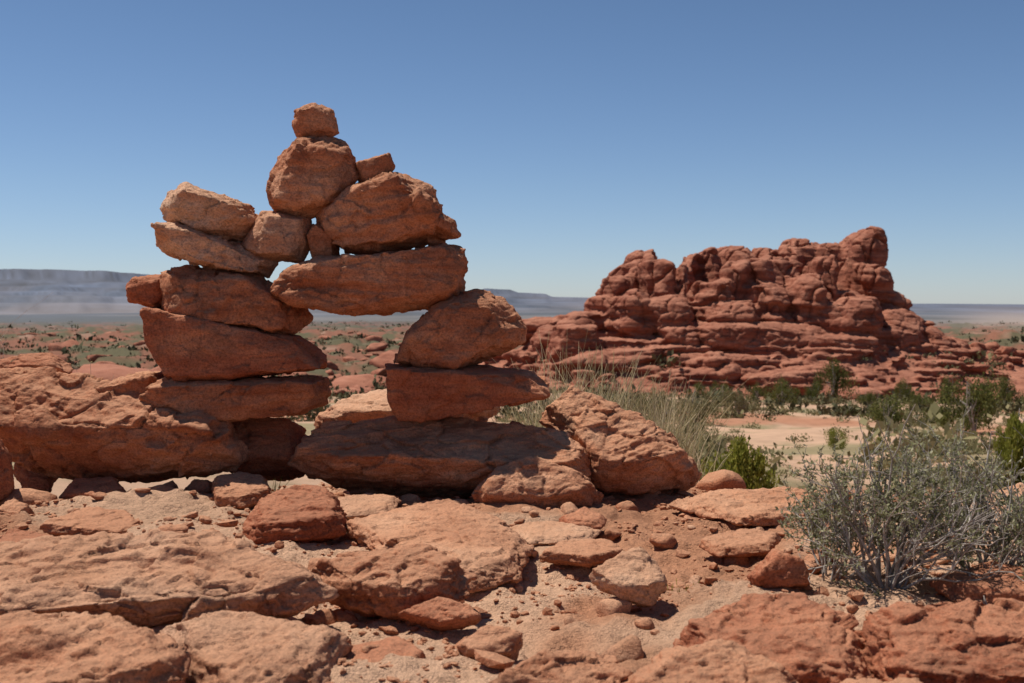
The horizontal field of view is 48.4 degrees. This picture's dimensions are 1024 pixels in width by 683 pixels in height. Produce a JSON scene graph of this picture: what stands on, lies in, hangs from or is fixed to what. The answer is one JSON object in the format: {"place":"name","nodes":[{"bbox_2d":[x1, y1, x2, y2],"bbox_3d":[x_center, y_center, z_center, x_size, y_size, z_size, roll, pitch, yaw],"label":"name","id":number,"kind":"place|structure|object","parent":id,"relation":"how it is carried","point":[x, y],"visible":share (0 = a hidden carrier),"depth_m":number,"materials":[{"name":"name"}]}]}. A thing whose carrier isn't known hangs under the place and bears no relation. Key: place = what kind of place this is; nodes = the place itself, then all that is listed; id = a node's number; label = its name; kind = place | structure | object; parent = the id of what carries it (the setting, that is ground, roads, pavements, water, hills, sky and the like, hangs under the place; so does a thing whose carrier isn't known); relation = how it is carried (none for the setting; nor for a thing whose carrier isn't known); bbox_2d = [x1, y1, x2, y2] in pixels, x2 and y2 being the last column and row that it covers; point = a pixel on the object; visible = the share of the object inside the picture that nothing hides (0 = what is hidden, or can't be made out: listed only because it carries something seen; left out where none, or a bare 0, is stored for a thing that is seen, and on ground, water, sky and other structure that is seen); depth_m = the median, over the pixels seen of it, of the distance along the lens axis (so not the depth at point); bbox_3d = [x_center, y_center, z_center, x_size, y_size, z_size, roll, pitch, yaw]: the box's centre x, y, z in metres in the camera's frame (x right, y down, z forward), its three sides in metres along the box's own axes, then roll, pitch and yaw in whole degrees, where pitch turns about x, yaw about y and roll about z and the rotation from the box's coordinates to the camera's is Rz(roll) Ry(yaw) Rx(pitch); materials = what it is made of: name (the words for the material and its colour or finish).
{"place":"outdoors","nodes":[
{"label":"outdoors","id":0,"kind":"place"},
{"bbox_2d":[0,292,112,476],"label":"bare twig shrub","id":1,"kind":"object","parent":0,"point":[30,342],"visible":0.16,"depth_m":5.49,"materials":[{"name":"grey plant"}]},
{"bbox_2d":[0,482,1014,682],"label":"gravel","id":2,"kind":"structure","parent":0,"point":[493,660],"depth_m":2.83,"materials":[{"name":"brown gravel"}]},
{"bbox_2d":[0,269,1023,682],"bbox_3d":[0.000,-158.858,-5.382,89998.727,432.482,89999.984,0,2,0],"label":"ground","id":3,"kind":"structure","parent":0,"point":[98,305],"depth_m":3.82,"materials":[{"name":"brown sand"}]},
{"bbox_2d":[0,439,14,500],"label":"sandstone boulder","id":4,"kind":"object","parent":3,"relation":"on","point":[7,486],"visible":0.97,"depth_m":3.85,"materials":[{"name":"brown stone"}]},
{"bbox_2d":[0,498,33,514],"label":"sandstone rock","id":5,"kind":"object","parent":3,"relation":"on","point":[13,506],"visible":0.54,"depth_m":3.67,"materials":[{"name":"brown stone"}]},
{"bbox_2d":[0,528,48,541],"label":"sandstone rock","id":6,"kind":"object","parent":3,"relation":"on","point":[15,535],"visible":0.15,"depth_m":3.22,"materials":[{"name":"brown stone"}]},
{"bbox_2d":[13,463,57,491],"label":"sandstone rock","id":7,"kind":"object","parent":3,"relation":"on","point":[25,478],"visible":0.46,"depth_m":4.26,"materials":[{"name":"brown stone"}]},
{"bbox_2d":[0,353,72,373],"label":"sandstone boulder","id":8,"kind":"object","parent":3,"relation":"on","point":[34,360],"visible":0.56,"depth_m":5.42,"materials":[{"name":"brown stone"}]},
{"bbox_2d":[39,506,142,536],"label":"sandstone rock","id":9,"kind":"object","parent":3,"relation":"on","point":[87,520],"visible":0.71,"depth_m":3.42,"materials":[{"name":"brown stone"}]},
{"bbox_2d":[59,476,125,499],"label":"sandstone rock","id":10,"kind":"object","parent":3,"relation":"on","point":[82,487],"visible":0.63,"depth_m":4.04,"materials":[{"name":"brown stone"}]},
{"bbox_2d":[0,610,190,682],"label":"sandstone rock","id":11,"kind":"object","parent":3,"relation":"on","point":[74,647],"visible":1,"depth_m":1.97,"materials":[{"name":"brown stone"}]},
{"bbox_2d":[0,366,250,482],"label":"sandstone boulder","id":12,"kind":"object","parent":3,"relation":"on","point":[54,423],"visible":0.94,"depth_m":4.09,"materials":[{"name":"brown stone"}]},
{"bbox_2d":[148,484,183,491],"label":"sandstone rock","id":13,"kind":"object","parent":3,"relation":"on","point":[163,488],"visible":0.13,"depth_m":4.04,"materials":[{"name":"brown stone"}]},
{"bbox_2d":[0,528,338,628],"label":"sandstone rock","id":14,"kind":"object","parent":3,"relation":"on","point":[152,578],"visible":0.85,"depth_m":2.45,"materials":[{"name":"brown stone"}]},
{"bbox_2d":[184,479,212,493],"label":"sandstone rock","id":15,"kind":"object","parent":3,"relation":"on","point":[200,486],"visible":0.45,"depth_m":4.11,"materials":[{"name":"brown stone"}]},
{"bbox_2d":[0,331,400,396],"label":"rock outcrops","id":16,"kind":"object","parent":3,"relation":"on","point":[108,370],"visible":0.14,"depth_m":197.31,"materials":[{"name":"stone"}]},
{"bbox_2d":[211,471,271,509],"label":"sandstone rock","id":17,"kind":"object","parent":3,"relation":"on","point":[241,490],"visible":0.92,"depth_m":3.94,"materials":[{"name":"brown stone"}]},
{"bbox_2d":[159,610,352,682],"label":"sandstone rock","id":18,"kind":"object","parent":3,"relation":"on","point":[225,646],"visible":0.89,"depth_m":2.10,"materials":[{"name":"brown stone"}]},
{"bbox_2d":[230,417,307,480],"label":"sandstone boulder","id":19,"kind":"object","parent":3,"relation":"on","point":[272,443],"visible":0.49,"depth_m":4.31,"materials":[{"name":"brown stone"}]},
{"bbox_2d":[242,484,347,544],"bbox_3d":[-0.640,0.531,3.423,0.313,0.174,0.347,0,2,0],"label":"sandstone rock","id":20,"kind":"object","parent":3,"relation":"on","point":[307,513],"visible":0.9,"depth_m":3.32,"materials":[{"name":"brown stone"}]},
{"bbox_2d":[338,492,400,519],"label":"sandstone rock","id":21,"kind":"object","parent":3,"relation":"on","point":[361,505],"visible":0.69,"depth_m":3.85,"materials":[{"name":"brown stone"}]},
{"bbox_2d":[343,636,425,667],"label":"sandstone rock","id":22,"kind":"object","parent":3,"relation":"on","point":[397,645],"visible":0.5,"depth_m":2.19,"materials":[{"name":"brown stone"}]},
{"bbox_2d":[310,544,476,622],"bbox_3d":[-0.294,0.567,2.653,0.425,0.173,0.251,0,2,0],"label":"sandstone rock","id":23,"kind":"object","parent":3,"relation":"on","point":[391,583],"visible":0.81,"depth_m":2.60,"materials":[{"name":"brown stone"}]},
{"bbox_2d":[314,389,500,428],"bbox_3d":[-0.435,0.298,4.738,0.781,0.235,0.428,0,2,0],"label":"sandstone boulder","id":24,"kind":"object","parent":3,"relation":"on","point":[355,408],"visible":0.34,"depth_m":4.62,"materials":[{"name":"brown stone"}]},
{"bbox_2d":[287,415,590,498],"bbox_3d":[-0.257,0.433,4.284,1.210,0.346,0.572,0,2,0],"label":"sandstone boulder","id":25,"kind":"object","parent":3,"relation":"on","point":[451,457],"visible":0.81,"depth_m":4.12,"materials":[{"name":"brown stone"}]},
{"bbox_2d":[96,103,549,421],"bbox_3d":[-0.703,-0.302,4.289,1.691,1.194,0.473,0,2,0],"label":"stone cairn","id":26,"kind":"object","parent":25,"relation":"on","point":[225,324],"visible":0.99,"depth_m":4.12,"materials":[{"name":"stone"}]},
{"bbox_2d":[399,597,480,630],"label":"sandstone rock","id":27,"kind":"object","parent":3,"relation":"on","point":[440,614],"visible":1,"depth_m":2.49,"materials":[{"name":"brown stone"}]},
{"bbox_2d":[346,499,533,592],"bbox_3d":[-0.170,0.570,3.246,0.466,0.136,0.821,-1,2,-28],"label":"sandstone rock","id":28,"kind":"object","parent":3,"relation":"on","point":[491,551],"visible":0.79,"depth_m":3.19,"materials":[{"name":"brown stone"}]},
{"bbox_2d":[263,479,698,591],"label":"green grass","id":29,"kind":"structure","parent":3,"relation":"on","point":[274,488],"depth_m":4.01,"materials":[{"name":"green plant"}]},
{"bbox_2d":[457,625,522,660],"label":"sandstone rock","id":30,"kind":"object","parent":3,"relation":"on","point":[507,642],"visible":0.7,"depth_m":2.22,"materials":[{"name":"brown stone"}]},
{"bbox_2d":[0,469,991,663],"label":"loose stones","id":31,"kind":"object","parent":3,"relation":"on","point":[720,479],"visible":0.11,"depth_m":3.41,"materials":[{"name":"stone"}]},
{"bbox_2d":[0,320,1023,422],"bbox_3d":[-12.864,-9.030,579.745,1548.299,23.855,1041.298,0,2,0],"label":"dark desert scrub","id":32,"kind":"object","parent":3,"relation":"on","point":[820,399],"visible":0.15,"depth_m":100.09,"materials":[{"name":"green plant"}]},
{"bbox_2d":[472,455,597,506],"bbox_3d":[0.081,0.503,3.987,0.444,0.212,0.248,0,2,0],"label":"sandstone boulder","id":33,"kind":"object","parent":3,"relation":"on","point":[535,480],"visible":0.83,"depth_m":3.91,"materials":[{"name":"brown stone"}]},
{"bbox_2d":[510,520,600,545],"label":"sandstone rock","id":34,"kind":"object","parent":3,"relation":"on","point":[550,532],"visible":0.82,"depth_m":3.40,"materials":[{"name":"brown stone"}]},
{"bbox_2d":[489,649,633,682],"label":"sandstone rock","id":35,"kind":"object","parent":3,"relation":"on","point":[563,666],"visible":0.98,"depth_m":1.98,"materials":[{"name":"brown stone"}]},
{"bbox_2d":[539,538,623,567],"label":"sandstone rock","id":36,"kind":"object","parent":3,"relation":"on","point":[588,552],"visible":0.94,"depth_m":3.12,"materials":[{"name":"brown stone"}]},
{"bbox_2d":[559,507,606,529],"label":"sandstone rock","id":37,"kind":"object","parent":3,"relation":"on","point":[585,516],"visible":0.64,"depth_m":3.54,"materials":[{"name":"brown stone"}]},
{"bbox_2d":[539,386,701,494],"bbox_3d":[0.420,0.387,4.383,0.471,0.435,0.610,-1,2,-30],"label":"sandstone boulder","id":38,"kind":"object","parent":3,"relation":"on","point":[629,452],"visible":0.84,"depth_m":4.20,"materials":[{"name":"brown stone"}]},
{"bbox_2d":[492,325,750,485],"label":"dry grass","id":39,"kind":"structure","parent":3,"relation":"on","point":[681,442],"depth_m":5.10,"materials":[{"name":"green plant"}]},
{"bbox_2d":[589,547,666,606],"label":"sandstone rock","id":40,"kind":"object","parent":3,"relation":"on","point":[636,577],"visible":0.99,"depth_m":2.70,"materials":[{"name":"brown stone"}]},
{"bbox_2d":[611,385,646,415],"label":"desert bush","id":41,"kind":"object","parent":3,"relation":"on","point":[630,401],"visible":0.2,"depth_m":60.09,"materials":[{"name":"green plant"}]},
{"bbox_2d":[637,385,676,424],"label":"desert bush","id":42,"kind":"object","parent":3,"relation":"on","point":[658,402],"visible":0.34,"depth_m":52.06,"materials":[{"name":"green plant"}]},
{"bbox_2d":[661,408,711,451],"bbox_3d":[4.641,2.399,30.007,1.046,1.311,1.343,-2,3,-44],"label":"desert bush","id":43,"kind":"object","parent":3,"relation":"on","point":[689,414],"visible":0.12,"depth_m":29.97,"materials":[{"name":"green plant"}]},
{"bbox_2d":[668,389,721,424],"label":"desert bush","id":44,"kind":"object","parent":3,"relation":"on","point":[695,405],"visible":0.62,"depth_m":54.89,"materials":[{"name":"green plant"}]},
{"bbox_2d":[687,381,712,397],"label":"desert bush","id":45,"kind":"object","parent":3,"relation":"on","point":[701,388],"visible":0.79,"depth_m":96.07,"materials":[{"name":"green plant"}]},
{"bbox_2d":[621,638,797,682],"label":"sandstone rock","id":46,"kind":"object","parent":3,"relation":"on","point":[721,660],"visible":1,"depth_m":1.94,"materials":[{"name":"brown stone"}]},
{"bbox_2d":[701,434,732,455],"bbox_3d":[4.972,2.561,27.111,0.733,0.717,0.890,-2,3,-44],"label":"desert bush","id":47,"kind":"object","parent":3,"relation":"on","point":[714,445],"visible":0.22,"depth_m":27.10,"materials":[{"name":"green plant"}]},
{"bbox_2d":[707,380,733,402],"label":"desert bush","id":48,"kind":"object","parent":3,"relation":"on","point":[721,386],"visible":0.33,"depth_m":85.06,"materials":[{"name":"green plant"}]},
{"bbox_2d":[718,384,758,418],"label":"desert bush","id":49,"kind":"object","parent":3,"relation":"on","point":[739,403],"visible":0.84,"depth_m":61.91,"materials":[{"name":"green plant"}]},
{"bbox_2d":[699,528,780,557],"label":"sandstone rock","id":50,"kind":"object","parent":3,"relation":"on","point":[741,543],"visible":0.99,"depth_m":3.27,"materials":[{"name":"brown stone"}]},
{"bbox_2d":[700,435,780,488],"bbox_3d":[1.980,1.209,10.060,0.618,0.810,0.647,2,3,43],"label":"desert bush","id":51,"kind":"object","parent":3,"relation":"on","point":[742,464],"visible":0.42,"depth_m":9.97,"materials":[{"name":"green plant"}]},
{"bbox_2d":[669,486,824,526],"bbox_3d":[0.880,0.568,3.904,0.577,0.093,0.509,-1,2,-32],"label":"sandstone rock","id":52,"kind":"object","parent":3,"relation":"on","point":[746,507],"visible":0.72,"depth_m":3.82,"materials":[{"name":"brown stone"}]},
{"bbox_2d":[479,226,1023,399],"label":"sandstone butte","id":53,"kind":"object","parent":3,"relation":"on","point":[795,312],"visible":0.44,"depth_m":122.71,"materials":[{"name":"brown stone"}]},
{"bbox_2d":[747,382,766,399],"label":"desert bush","id":54,"kind":"object","parent":3,"relation":"on","point":[758,389],"visible":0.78,"depth_m":98.07,"materials":[{"name":"green plant"}]},
{"bbox_2d":[496,349,1023,490],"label":"desert scrub","id":55,"kind":"object","parent":3,"relation":"on","point":[934,408],"visible":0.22,"depth_m":28.72,"materials":[{"name":"green plant"}]},
{"bbox_2d":[672,592,872,682],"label":"sandstone rock","id":56,"kind":"object","parent":3,"relation":"on","point":[800,637],"visible":0.77,"depth_m":2.10,"materials":[{"name":"brown stone"}]},
{"bbox_2d":[747,549,809,588],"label":"sandstone rock","id":57,"kind":"object","parent":3,"relation":"on","point":[775,568],"visible":0.98,"depth_m":2.76,"materials":[{"name":"brown stone"}]},
{"bbox_2d":[763,373,799,404],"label":"desert bush","id":58,"kind":"object","parent":3,"relation":"on","point":[782,388],"visible":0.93,"depth_m":81.86,"materials":[{"name":"green plant"}]},
{"bbox_2d":[803,379,820,397],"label":"desert bush","id":59,"kind":"object","parent":3,"relation":"on","point":[812,392],"visible":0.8,"depth_m":99.95,"materials":[{"name":"green plant"}]},
{"bbox_2d":[813,355,859,401],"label":"desert bush","id":60,"kind":"object","parent":3,"relation":"on","point":[835,382],"visible":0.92,"depth_m":103.87,"materials":[{"name":"green plant"}]},
{"bbox_2d":[823,427,849,449],"bbox_3d":[9.452,2.807,33.122,0.737,0.740,0.816,0,2,0],"label":"desert bush","id":61,"kind":"object","parent":3,"relation":"on","point":[832,441],"visible":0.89,"depth_m":32.96,"materials":[{"name":"green plant"}]},
{"bbox_2d":[774,436,924,596],"bbox_3d":[0.881,0.433,2.882,0.356,0.375,0.438,0,2,0],"label":"blackbrush shrub","id":62,"kind":"object","parent":3,"relation":"on","point":[824,532],"visible":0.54,"depth_m":2.88,"materials":[{"name":"grey plant"}]},
{"bbox_2d":[841,400,859,414],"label":"desert bush","id":63,"kind":"object","parent":3,"relation":"on","point":[852,403],"visible":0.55,"depth_m":66.09,"materials":[{"name":"green plant"}]},
{"bbox_2d":[825,535,906,561],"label":"sandstone rock","id":64,"kind":"object","parent":3,"relation":"on","point":[892,557],"visible":0.07,"depth_m":3.11,"materials":[{"name":"brown stone"}]},
{"bbox_2d":[856,389,877,408],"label":"desert bush","id":65,"kind":"object","parent":3,"relation":"on","point":[868,397],"visible":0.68,"depth_m":80.05,"materials":[{"name":"green plant"}]},
{"bbox_2d":[840,677,922,682],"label":"sandstone rock","id":66,"kind":"object","parent":3,"relation":"on","point":[896,680],"visible":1,"depth_m":1.91,"materials":[{"name":"brown stone"}]},
{"bbox_2d":[858,389,913,428],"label":"desert bush","id":67,"kind":"object","parent":3,"relation":"on","point":[889,407],"visible":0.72,"depth_m":49.90,"materials":[{"name":"green plant"}]},
{"bbox_2d":[775,404,1022,589],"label":"blackbrush shrub","id":68,"kind":"object","parent":3,"relation":"on","point":[913,488],"visible":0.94,"depth_m":2.78,"materials":[{"name":"grey plant"}]},
{"bbox_2d":[893,377,914,403],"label":"desert bush","id":69,"kind":"object","parent":3,"relation":"on","point":[902,391],"visible":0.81,"depth_m":92.02,"materials":[{"name":"green plant"}]},
{"bbox_2d":[902,391,937,408],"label":"desert bush","id":70,"kind":"object","parent":3,"relation":"on","point":[918,400],"visible":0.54,"depth_m":77.97,"materials":[{"name":"green plant"}]},
{"bbox_2d":[915,407,940,425],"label":"desert bush","id":71,"kind":"object","parent":3,"relation":"on","point":[928,417],"visible":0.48,"depth_m":52.05,"materials":[{"name":"green plant"}]},
{"bbox_2d":[853,597,1023,682],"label":"sandstone rock","id":72,"kind":"object","parent":3,"relation":"on","point":[968,640],"visible":0.94,"depth_m":2.02,"materials":[{"name":"brown stone"}]},
{"bbox_2d":[863,406,1023,604],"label":"blackbrush shrub","id":73,"kind":"object","parent":3,"relation":"on","point":[984,494],"visible":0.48,"depth_m":2.88,"materials":[{"name":"grey plant"}]},
{"bbox_2d":[926,463,962,494],"bbox_3d":[4.980,1.736,13.064,0.584,0.707,0.535,0,2,0],"label":"desert bush","id":74,"kind":"object","parent":3,"relation":"on","point":[943,474],"visible":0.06,"depth_m":13.06,"materials":[{"name":"green plant"}]},
{"bbox_2d":[935,374,962,402],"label":"desert bush","id":75,"kind":"object","parent":3,"relation":"on","point":[952,381],"visible":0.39,"depth_m":100.12,"materials":[{"name":"green plant"}]},
{"bbox_2d":[948,431,978,451],"bbox_3d":[12.599,2.836,32.072,0.925,0.670,1.050,2,2,38],"label":"desert bush","id":76,"kind":"object","parent":3,"relation":"on","point":[963,439],"visible":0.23,"depth_m":32.02,"materials":[{"name":"green plant"}]},
{"bbox_2d":[926,372,1003,433],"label":"desert bush","id":77,"kind":"object","parent":3,"relation":"on","point":[978,401],"visible":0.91,"depth_m":48.06,"materials":[{"name":"green plant"}]},
{"bbox_2d":[929,560,1023,603],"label":"sandstone rock","id":78,"kind":"object","parent":3,"relation":"on","point":[1002,585],"visible":0.73,"depth_m":2.69,"materials":[{"name":"brown stone"}]},
{"bbox_2d":[936,439,1023,565],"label":"blackbrush shrub","id":79,"kind":"object","parent":3,"relation":"on","point":[966,462],"visible":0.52,"depth_m":2.80,"materials":[{"name":"grey plant"}]},
{"bbox_2d":[985,482,1023,513],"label":"sandstone rock","id":80,"kind":"object","parent":3,"relation":"on","point":[1017,485],"visible":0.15,"depth_m":3.75,"materials":[{"name":"brown stone"}]},
{"bbox_2d":[987,370,1023,404],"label":"desert bush","id":81,"kind":"object","parent":3,"relation":"on","point":[1004,384],"visible":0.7,"depth_m":83.98,"materials":[{"name":"green plant"}]},
{"bbox_2d":[991,409,1023,486],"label":"desert bush","id":82,"kind":"object","parent":3,"relation":"on","point":[1014,440],"visible":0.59,"depth_m":18.89,"materials":[{"name":"green plant"}]},
{"bbox_2d":[0,0,1023,303],"label":"sky","id":83,"kind":"structure","parent":0,"point":[561,140],"materials":[{"name":"blue"}]},
{"bbox_2d":[867,435,890,451],"bbox_3d":[10.076,2.762,31.188,0.590,0.571,0.788,-2,3,-45],"label":"desert bush","id":84,"kind":"object","parent":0,"point":[879,438],"visible":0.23,"depth_m":31.10,"materials":[{"name":"green plant"}]}
]}

